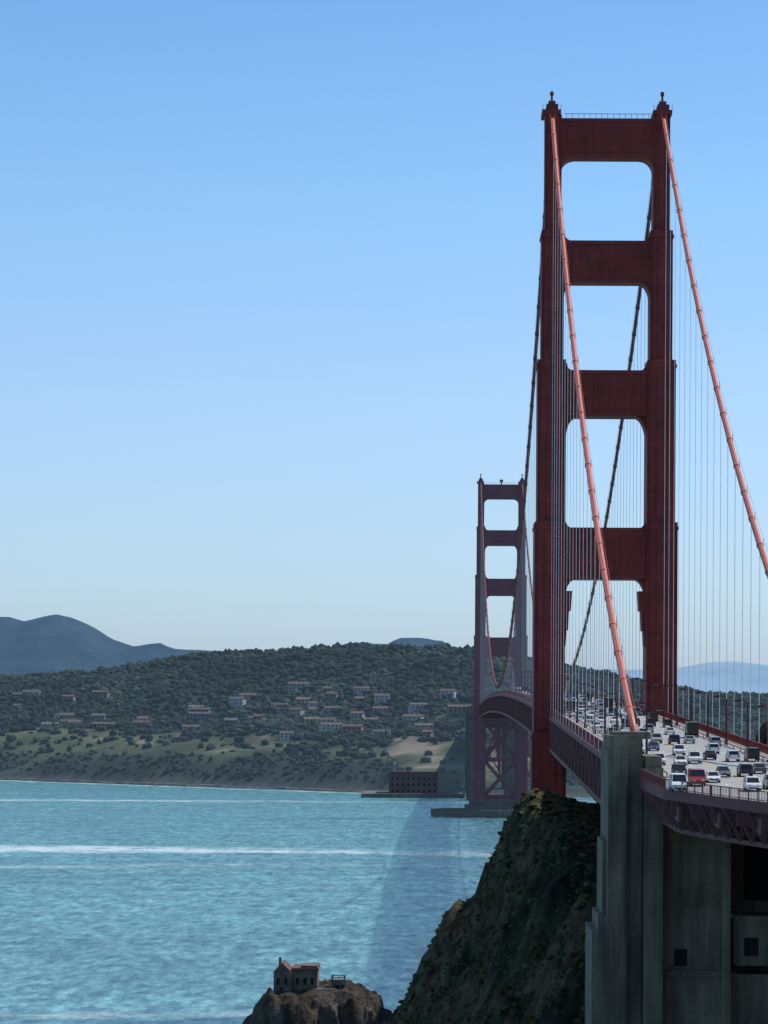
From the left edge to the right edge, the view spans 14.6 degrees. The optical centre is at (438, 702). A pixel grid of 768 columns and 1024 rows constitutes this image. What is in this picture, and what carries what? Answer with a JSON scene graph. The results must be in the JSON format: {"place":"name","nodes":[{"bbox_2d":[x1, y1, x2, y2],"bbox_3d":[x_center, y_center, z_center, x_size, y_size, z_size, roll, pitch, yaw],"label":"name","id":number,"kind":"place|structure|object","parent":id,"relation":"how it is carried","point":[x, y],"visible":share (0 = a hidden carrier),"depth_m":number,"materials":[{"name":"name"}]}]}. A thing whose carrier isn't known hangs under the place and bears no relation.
{"place":"outdoors","nodes":[
{"label":"outdoors","id":0,"kind":"place"},
{"bbox_2d":[0,614,451,675],"bbox_3d":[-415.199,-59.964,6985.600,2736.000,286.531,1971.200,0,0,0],"label":"distant hill","id":1,"kind":"structure","parent":0,"point":[50,643],"depth_m":6786.34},
{"bbox_2d":[0,780,595,1023],"bbox_3d":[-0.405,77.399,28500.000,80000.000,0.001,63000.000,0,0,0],"label":"water","id":2,"kind":"structure","parent":0,"point":[135,904],"depth_m":1219.58,"materials":[{"name":"liquid"}]},
{"bbox_2d":[242,977,392,1023],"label":"sea rock outcrop","id":3,"kind":"object","parent":2,"relation":"in","point":[351,1002],"visible":0.81,"depth_m":683.49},
{"bbox_2d":[272,957,320,993],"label":"keepers house","id":4,"kind":"structure","parent":3,"relation":"on","point":[290,978],"depth_m":688.60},
{"bbox_2d":[313,975,347,990],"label":"fog signal building","id":5,"kind":"structure","parent":3,"relation":"on","point":[338,982],"depth_m":690.00,"materials":[{"name":"concrete"}]},
{"bbox_2d":[361,791,464,797],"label":"fort seawall","id":6,"kind":"object","parent":2,"relation":"in","point":[375,794],"visible":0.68,"depth_m":2438.00,"materials":[{"name":"concrete"}]},
{"bbox_2d":[431,91,767,1023],"bbox_3d":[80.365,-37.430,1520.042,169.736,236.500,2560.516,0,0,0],"label":"suspension bridge","id":7,"kind":"structure","parent":2,"relation":"in","point":[677,931],"depth_m":758.47,"materials":[{"name":"red metal"}]},
{"bbox_2d":[565,700,574,712],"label":"bus","id":8,"kind":"object","parent":7,"relation":"on","point":[572,705],"visible":0.64,"depth_m":780.55,"materials":[{"name":"black paint"}]},
{"bbox_2d":[569,680,579,717],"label":"street lamp","id":9,"kind":"object","parent":7,"relation":"on","point":[570,698],"visible":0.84,"depth_m":721.88,"materials":[{"name":"metal"}]},
{"bbox_2d":[578,705,584,711],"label":"car","id":10,"kind":"object","parent":7,"relation":"on","point":[579,707],"visible":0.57,"depth_m":788.66,"materials":[{"name":"white paint"}]},
{"bbox_2d":[576,683,587,722],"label":"street lamp","id":11,"kind":"object","parent":7,"relation":"on","point":[584,684],"visible":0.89,"depth_m":683.85,"materials":[{"name":"metal"}]},
{"bbox_2d":[584,716,593,723],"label":"car","id":12,"kind":"object","parent":7,"relation":"on","point":[589,719],"visible":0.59,"depth_m":682.49,"materials":[{"name":"silver paint"}]},
{"bbox_2d":[584,686,595,727],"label":"street lamp","id":13,"kind":"object","parent":7,"relation":"on","point":[585,725],"visible":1,"depth_m":645.83,"materials":[{"name":"metal"}]},
{"bbox_2d":[593,689,605,733],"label":"street lamp","id":14,"kind":"object","parent":7,"relation":"on","point":[594,731],"visible":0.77,"depth_m":607.84,"materials":[{"name":"metal"}]},
{"bbox_2d":[602,697,612,708],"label":"bus","id":15,"kind":"object","parent":7,"relation":"on","point":[610,702],"visible":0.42,"depth_m":824.64,"materials":[{"name":"black paint"}]},
{"bbox_2d":[604,692,616,733],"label":"street lamp","id":16,"kind":"object","parent":7,"relation":"on","point":[615,694],"visible":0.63,"depth_m":569.87,"materials":[{"name":"metal"}]},
{"bbox_2d":[606,727,615,733],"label":"pickup truck","id":17,"kind":"object","parent":7,"relation":"on","point":[609,729],"visible":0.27,"depth_m":594.41,"materials":[{"name":"grey paint"}]},
{"bbox_2d":[609,674,616,701],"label":"street lamp","id":18,"kind":"object","parent":7,"relation":"on","point":[616,688],"visible":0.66,"depth_m":892.88,"materials":[{"name":"metal"}]},
{"bbox_2d":[610,716,618,722],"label":"car","id":19,"kind":"object","parent":7,"relation":"on","point":[611,719],"visible":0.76,"depth_m":690.95,"materials":[{"name":"white paint"}]},
{"bbox_2d":[616,696,622,730],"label":"street lamp","id":20,"kind":"object","parent":7,"relation":"on","point":[617,714],"visible":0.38,"depth_m":531.88,"materials":[{"name":"metal"}]},
{"bbox_2d":[621,718,629,728],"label":"van","id":21,"kind":"object","parent":7,"relation":"on","point":[624,722],"visible":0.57,"depth_m":646.63,"materials":[{"name":"black paint"}]},
{"bbox_2d":[633,708,640,714],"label":"car","id":22,"kind":"object","parent":7,"relation":"on","point":[638,710],"visible":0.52,"depth_m":761.77,"materials":[{"name":"silver paint"}]},
{"bbox_2d":[633,678,642,712],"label":"street lamp","id":23,"kind":"object","parent":7,"relation":"on","point":[641,694],"visible":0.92,"depth_m":778.88,"materials":[{"name":"metal"}]},
{"bbox_2d":[643,680,652,711],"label":"street lamp","id":24,"kind":"object","parent":7,"relation":"on","point":[652,692],"visible":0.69,"depth_m":740.83,"materials":[{"name":"metal"}]},
{"bbox_2d":[643,724,653,732],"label":"car","id":25,"kind":"object","parent":7,"relation":"on","point":[651,727],"visible":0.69,"depth_m":620.54,"materials":[{"name":"silver paint"}]},
{"bbox_2d":[648,718,655,726],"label":"car","id":26,"kind":"object","parent":7,"relation":"on","point":[652,721],"visible":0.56,"depth_m":662.93,"materials":[{"name":"black paint"}]},
{"bbox_2d":[648,712,657,721],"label":"van","id":27,"kind":"object","parent":7,"relation":"on","point":[654,715],"visible":0.7,"depth_m":701.62,"materials":[{"name":"black paint"}]},
{"bbox_2d":[645,707,661,753],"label":"street lamp","id":28,"kind":"object","parent":7,"relation":"on","point":[646,742],"visible":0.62,"depth_m":455.87,"materials":[{"name":"metal"}]},
{"bbox_2d":[648,742,659,750],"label":"car","id":29,"kind":"object","parent":7,"relation":"on","point":[653,745],"visible":0.91,"depth_m":524.36,"materials":[{"name":"blue paint"}]},
{"bbox_2d":[650,733,662,742],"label":"car","id":30,"kind":"object","parent":7,"relation":"on","point":[656,737],"visible":0.91,"depth_m":561.13,"materials":[{"name":"silver paint"}]},
{"bbox_2d":[652,753,665,764],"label":"car","id":31,"kind":"object","parent":7,"relation":"on","point":[663,758],"visible":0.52,"depth_m":465.74,"materials":[{"name":"white paint"}]},
{"bbox_2d":[654,682,664,718],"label":"street lamp","id":32,"kind":"object","parent":7,"relation":"on","point":[657,683],"visible":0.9,"depth_m":702.87,"materials":[{"name":"metal"}]},
{"bbox_2d":[662,719,672,726],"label":"car","id":33,"kind":"object","parent":7,"relation":"on","point":[667,722],"visible":0.95,"depth_m":658.23,"materials":[{"name":"black paint"}]},
{"bbox_2d":[664,727,674,734],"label":"car","id":34,"kind":"object","parent":7,"relation":"on","point":[669,730],"visible":0.97,"depth_m":609.63,"materials":[{"name":"white paint"}]},
{"bbox_2d":[667,685,677,725],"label":"street lamp","id":35,"kind":"object","parent":7,"relation":"on","point":[676,704],"visible":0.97,"depth_m":664.87,"materials":[{"name":"metal"}]},
{"bbox_2d":[668,734,679,743],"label":"car","id":36,"kind":"object","parent":7,"relation":"on","point":[674,738],"visible":0.97,"depth_m":554.50,"materials":[{"name":"black paint"}]},
{"bbox_2d":[669,773,686,791],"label":"van","id":37,"kind":"object","parent":7,"relation":"on","point":[675,780],"visible":0.95,"depth_m":386.42,"materials":[{"name":"white paint"}]},
{"bbox_2d":[671,764,686,775],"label":"car","id":38,"kind":"object","parent":7,"relation":"on","point":[678,768],"visible":0.69,"depth_m":425.23,"materials":[{"name":"black paint"}]},
{"bbox_2d":[672,744,685,755],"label":"car","id":39,"kind":"object","parent":7,"relation":"on","point":[678,749],"visible":0.99,"depth_m":503.43,"materials":[{"name":"white paint"}]},
{"bbox_2d":[673,755,687,765],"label":"car","id":40,"kind":"object","parent":7,"relation":"on","point":[679,759],"visible":0.92,"depth_m":465.02,"materials":[{"name":"white paint"}]},
{"bbox_2d":[680,688,691,721],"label":"street lamp","id":41,"kind":"object","parent":7,"relation":"on","point":[682,689],"visible":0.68,"depth_m":626.84,"materials":[{"name":"metal"}]},
{"bbox_2d":[683,735,694,743],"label":"car","id":42,"kind":"object","parent":7,"relation":"on","point":[689,738],"visible":1,"depth_m":560.14,"materials":[{"name":"silver paint"}]},
{"bbox_2d":[684,722,698,737],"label":"box truck","id":43,"kind":"object","parent":7,"relation":"on","point":[691,728],"visible":0.85,"depth_m":590.75,"materials":[{"name":"black paint"}]},
{"bbox_2d":[686,751,701,763],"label":"car","id":44,"kind":"object","parent":7,"relation":"on","point":[693,756],"visible":0.91,"depth_m":471.63,"materials":[{"name":"white paint"}]},
{"bbox_2d":[688,768,705,785],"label":"van","id":45,"kind":"object","parent":7,"relation":"on","point":[696,775],"visible":0.8,"depth_m":400.34,"materials":[{"name":"red paint"}]},
{"bbox_2d":[696,691,708,737],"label":"street lamp","id":46,"kind":"object","parent":7,"relation":"on","point":[699,692],"visible":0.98,"depth_m":588.88,"materials":[{"name":"metal"}]},
{"bbox_2d":[703,750,716,759],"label":"car","id":47,"kind":"object","parent":7,"relation":"on","point":[709,754],"visible":1,"depth_m":486.12,"materials":[{"name":"black paint"}]},
{"bbox_2d":[705,771,720,782],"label":"car","id":48,"kind":"object","parent":7,"relation":"on","point":[713,776],"visible":0.88,"depth_m":410.63,"materials":[{"name":"white paint"}]},
{"bbox_2d":[706,743,719,753],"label":"car","id":49,"kind":"object","parent":7,"relation":"on","point":[715,747],"visible":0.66,"depth_m":510.26,"materials":[{"name":"white paint"}]},
{"bbox_2d":[708,737,720,746],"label":"car","id":50,"kind":"object","parent":7,"relation":"on","point":[714,740],"visible":0.66,"depth_m":543.95,"materials":[{"name":"silver paint"}]},
{"bbox_2d":[714,695,727,744],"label":"street lamp","id":51,"kind":"object","parent":7,"relation":"on","point":[717,696],"visible":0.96,"depth_m":550.85,"materials":[{"name":"metal"}]},
{"bbox_2d":[715,766,730,776],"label":"car","id":52,"kind":"object","parent":7,"relation":"on","point":[723,770],"visible":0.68,"depth_m":427.25,"materials":[{"name":"grey paint"}]},
{"bbox_2d":[725,750,739,761],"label":"car","id":53,"kind":"object","parent":7,"relation":"on","point":[732,754],"visible":1,"depth_m":478.88,"materials":[{"name":"white paint"}]},
{"bbox_2d":[734,699,748,746],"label":"street lamp","id":54,"kind":"object","parent":7,"relation":"on","point":[747,734],"visible":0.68,"depth_m":512.92,"materials":[{"name":"metal"}]},
{"bbox_2d":[736,763,752,776],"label":"car","id":55,"kind":"object","parent":7,"relation":"on","point":[744,769],"visible":0.98,"depth_m":427.92,"materials":[{"name":"black paint"}]},
{"bbox_2d":[743,776,760,790],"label":"car","id":56,"kind":"object","parent":7,"relation":"on","point":[751,782],"visible":0.94,"depth_m":388.00,"materials":[{"name":"white paint"}]},
{"bbox_2d":[744,747,759,761],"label":"van","id":57,"kind":"object","parent":7,"relation":"on","point":[751,752],"visible":1,"depth_m":479.62,"materials":[{"name":"black paint"}]},
{"bbox_2d":[752,763,766,773],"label":"car","id":58,"kind":"object","parent":7,"relation":"on","point":[759,767],"visible":0.86,"depth_m":437.77,"materials":[{"name":"grey paint"}]},
{"bbox_2d":[762,774,767,788],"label":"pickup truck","id":59,"kind":"object","parent":7,"relation":"on","point":[765,782],"visible":1,"depth_m":394.73,"materials":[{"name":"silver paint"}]},
{"bbox_2d":[0,647,758,797],"bbox_3d":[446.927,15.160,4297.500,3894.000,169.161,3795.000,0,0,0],"label":"shore terrain","id":60,"kind":"structure","parent":0,"point":[409,751],"depth_m":2802.19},
{"bbox_2d":[12,692,21,697],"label":"house","id":61,"kind":"structure","parent":60,"relation":"on","point":[17,694],"depth_m":3686.12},
{"bbox_2d":[12,703,22,707],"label":"house","id":62,"kind":"structure","parent":60,"relation":"on","point":[16,705],"depth_m":3579.68,"materials":[{"name":"stone"}]},
{"bbox_2d":[22,689,41,694],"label":"house","id":63,"kind":"structure","parent":60,"relation":"on","point":[27,692],"depth_m":3664.64,"materials":[{"name":"stone"}]},
{"bbox_2d":[40,721,58,727],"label":"house","id":64,"kind":"structure","parent":60,"relation":"on","point":[43,724],"depth_m":3225.88,"materials":[{"name":"stone"}]},
{"bbox_2d":[58,712,73,718],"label":"house","id":65,"kind":"structure","parent":60,"relation":"on","point":[69,715],"depth_m":3375.11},
{"bbox_2d":[60,718,76,724],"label":"house","id":66,"kind":"structure","parent":60,"relation":"on","point":[64,721],"depth_m":3276.79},
{"bbox_2d":[62,693,75,700],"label":"house","id":67,"kind":"structure","parent":60,"relation":"on","point":[72,696],"depth_m":3609.68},
{"bbox_2d":[67,719,80,725],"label":"house","id":68,"kind":"structure","parent":60,"relation":"on","point":[72,721],"depth_m":3190.16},
{"bbox_2d":[91,712,105,718],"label":"house","id":69,"kind":"structure","parent":60,"relation":"on","point":[102,715],"depth_m":3385.89,"materials":[{"name":"stone"}]},
{"bbox_2d":[91,689,109,698],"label":"house","id":70,"kind":"structure","parent":60,"relation":"on","point":[99,693],"depth_m":3573.25,"materials":[{"name":"stone"}]},
{"bbox_2d":[92,721,114,728],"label":"house","id":71,"kind":"structure","parent":60,"relation":"on","point":[96,724],"depth_m":3192.86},
{"bbox_2d":[132,719,151,727],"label":"house","id":72,"kind":"structure","parent":60,"relation":"on","point":[135,723],"depth_m":3154.35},
{"bbox_2d":[135,715,148,719],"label":"house","id":73,"kind":"structure","parent":60,"relation":"on","point":[144,717],"depth_m":3248.81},
{"bbox_2d":[0,778,362,792],"bbox_3d":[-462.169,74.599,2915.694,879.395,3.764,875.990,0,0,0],"label":"shoreline","id":74,"kind":"structure","parent":60,"relation":"on","point":[198,785],"depth_m":2744.88,"materials":[{"name":"stone"}]},
{"bbox_2d":[182,724,199,729],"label":"house","id":75,"kind":"structure","parent":60,"relation":"on","point":[186,726],"depth_m":3131.45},
{"bbox_2d":[187,704,203,710],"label":"house","id":76,"kind":"structure","parent":60,"relation":"on","point":[190,706],"depth_m":3371.20,"materials":[{"name":"stone"}]},
{"bbox_2d":[189,711,209,719],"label":"house","id":77,"kind":"structure","parent":60,"relation":"on","point":[199,715],"depth_m":3259.18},
{"bbox_2d":[190,706,210,711],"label":"house","id":78,"kind":"structure","parent":60,"relation":"on","point":[200,709],"depth_m":3313.29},
{"bbox_2d":[222,717,237,727],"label":"house","id":79,"kind":"structure","parent":60,"relation":"on","point":[228,722],"depth_m":2993.81,"materials":[{"name":"stone"}]},
{"bbox_2d":[228,696,246,706],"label":"house","id":80,"kind":"structure","parent":60,"relation":"on","point":[238,701],"depth_m":3348.02,"materials":[{"name":"stone"}]},
{"bbox_2d":[239,692,256,697],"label":"house","id":81,"kind":"structure","parent":60,"relation":"on","point":[247,695],"depth_m":3381.41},
{"bbox_2d":[253,713,265,719],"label":"house","id":82,"kind":"structure","parent":60,"relation":"on","point":[259,716],"depth_m":3088.76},
{"bbox_2d":[271,702,287,706],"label":"house","id":83,"kind":"structure","parent":60,"relation":"on","point":[283,704],"depth_m":3272.68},
{"bbox_2d":[279,729,293,740],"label":"house","id":84,"kind":"structure","parent":60,"relation":"on","point":[285,735],"depth_m":2903.32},
{"bbox_2d":[289,706,304,716],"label":"house","id":85,"kind":"structure","parent":60,"relation":"on","point":[297,711],"depth_m":3115.61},
{"bbox_2d":[287,681,309,692],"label":"house","id":86,"kind":"structure","parent":60,"relation":"on","point":[293,685],"depth_m":3353.41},
{"bbox_2d":[294,696,311,703],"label":"house","id":87,"kind":"structure","parent":60,"relation":"on","point":[297,700],"depth_m":3282.35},
{"bbox_2d":[301,716,320,723],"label":"house","id":88,"kind":"structure","parent":60,"relation":"on","point":[309,720],"depth_m":2991.88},
{"bbox_2d":[306,706,316,711],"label":"house","id":89,"kind":"structure","parent":60,"relation":"on","point":[313,708],"depth_m":3190.31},
{"bbox_2d":[307,700,317,706],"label":"house","id":90,"kind":"structure","parent":60,"relation":"on","point":[311,703],"depth_m":3218.60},
{"bbox_2d":[323,686,331,693],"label":"house","id":91,"kind":"structure","parent":60,"relation":"on","point":[326,689],"depth_m":3300.09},
{"bbox_2d":[319,716,336,722],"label":"house","id":92,"kind":"structure","parent":60,"relation":"on","point":[328,719],"depth_m":3028.51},
{"bbox_2d":[318,721,342,731],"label":"house","id":93,"kind":"structure","parent":60,"relation":"on","point":[326,727],"depth_m":2911.09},
{"bbox_2d":[325,691,338,702],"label":"house","id":94,"kind":"structure","parent":60,"relation":"on","point":[331,697],"depth_m":3256.36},
{"bbox_2d":[323,705,340,710],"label":"house","id":95,"kind":"structure","parent":60,"relation":"on","point":[327,707],"depth_m":3176.11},
{"bbox_2d":[342,723,363,733],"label":"house","id":96,"kind":"structure","parent":60,"relation":"on","point":[357,728],"depth_m":2877.81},
{"bbox_2d":[350,710,364,719],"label":"house","id":97,"kind":"structure","parent":60,"relation":"on","point":[360,714],"depth_m":3094.88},
{"bbox_2d":[351,695,366,701],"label":"house","id":98,"kind":"structure","parent":60,"relation":"on","point":[356,698],"depth_m":3225.56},
{"bbox_2d":[353,685,369,695],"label":"house","id":99,"kind":"structure","parent":60,"relation":"on","point":[359,690],"depth_m":3269.23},
{"bbox_2d":[361,716,379,720],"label":"house","id":100,"kind":"structure","parent":60,"relation":"on","point":[365,718],"depth_m":3027.54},
{"bbox_2d":[371,705,387,713],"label":"house","id":101,"kind":"structure","parent":60,"relation":"on","point":[384,708],"depth_m":3108.82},
{"bbox_2d":[374,692,389,703],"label":"house","id":102,"kind":"structure","parent":60,"relation":"on","point":[384,697],"depth_m":3165.01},
{"bbox_2d":[373,728,390,735],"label":"house","id":103,"kind":"structure","parent":60,"relation":"on","point":[378,731],"depth_m":2843.22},
{"bbox_2d":[0,642,767,785],"bbox_3d":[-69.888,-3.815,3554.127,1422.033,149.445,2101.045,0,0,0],"label":"distant trees","id":104,"kind":"object","parent":60,"relation":"on","point":[197,675],"visible":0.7,"depth_m":3347.65,"materials":[{"name":"green plant"}]},
{"bbox_2d":[402,713,423,721],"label":"house","id":105,"kind":"structure","parent":60,"relation":"on","point":[414,717],"depth_m":2936.43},
{"bbox_2d":[388,761,438,793],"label":"brick fort","id":106,"kind":"structure","parent":60,"relation":"on","point":[411,782],"depth_m":2452.00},
{"bbox_2d":[408,701,427,712],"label":"house","id":107,"kind":"structure","parent":60,"relation":"on","point":[412,707],"depth_m":3056.45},
{"bbox_2d":[412,722,433,727],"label":"house","id":108,"kind":"structure","parent":60,"relation":"on","point":[421,725],"depth_m":2824.68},
{"bbox_2d":[422,728,433,736],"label":"house","id":109,"kind":"structure","parent":60,"relation":"on","point":[428,732],"depth_m":2732.97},
{"bbox_2d":[440,688,456,698],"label":"house","id":110,"kind":"structure","parent":60,"relation":"on","point":[452,692],"depth_m":3127.09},
{"bbox_2d":[446,703,470,715],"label":"house","id":111,"kind":"structure","parent":60,"relation":"on","point":[451,710],"depth_m":2980.73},
{"bbox_2d":[486,742,494,755],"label":"house","id":112,"kind":"structure","parent":60,"relation":"on","point":[492,753],"depth_m":2667.73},
{"bbox_2d":[0,0,767,669],"label":"sky","id":113,"kind":"structure","parent":0,"point":[270,270],"materials":[{"name":"blue"}]},
{"bbox_2d":[385,719,767,1023],"bbox_3d":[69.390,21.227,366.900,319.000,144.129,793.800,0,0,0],"label":"coastal cliff terrain","id":114,"kind":"structure","parent":0,"point":[547,904],"depth_m":544.64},
{"bbox_2d":[382,788,600,1023],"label":"hillside bushes","id":115,"kind":"object","parent":114,"relation":"on","point":[574,837],"visible":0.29,"depth_m":553.27,"materials":[{"name":"green plant"}]},
{"bbox_2d":[587,661,767,693],"bbox_3d":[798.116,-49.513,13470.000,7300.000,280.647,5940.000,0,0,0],"label":"ridge hill","id":116,"kind":"structure","parent":0,"point":[697,678],"depth_m":12724.52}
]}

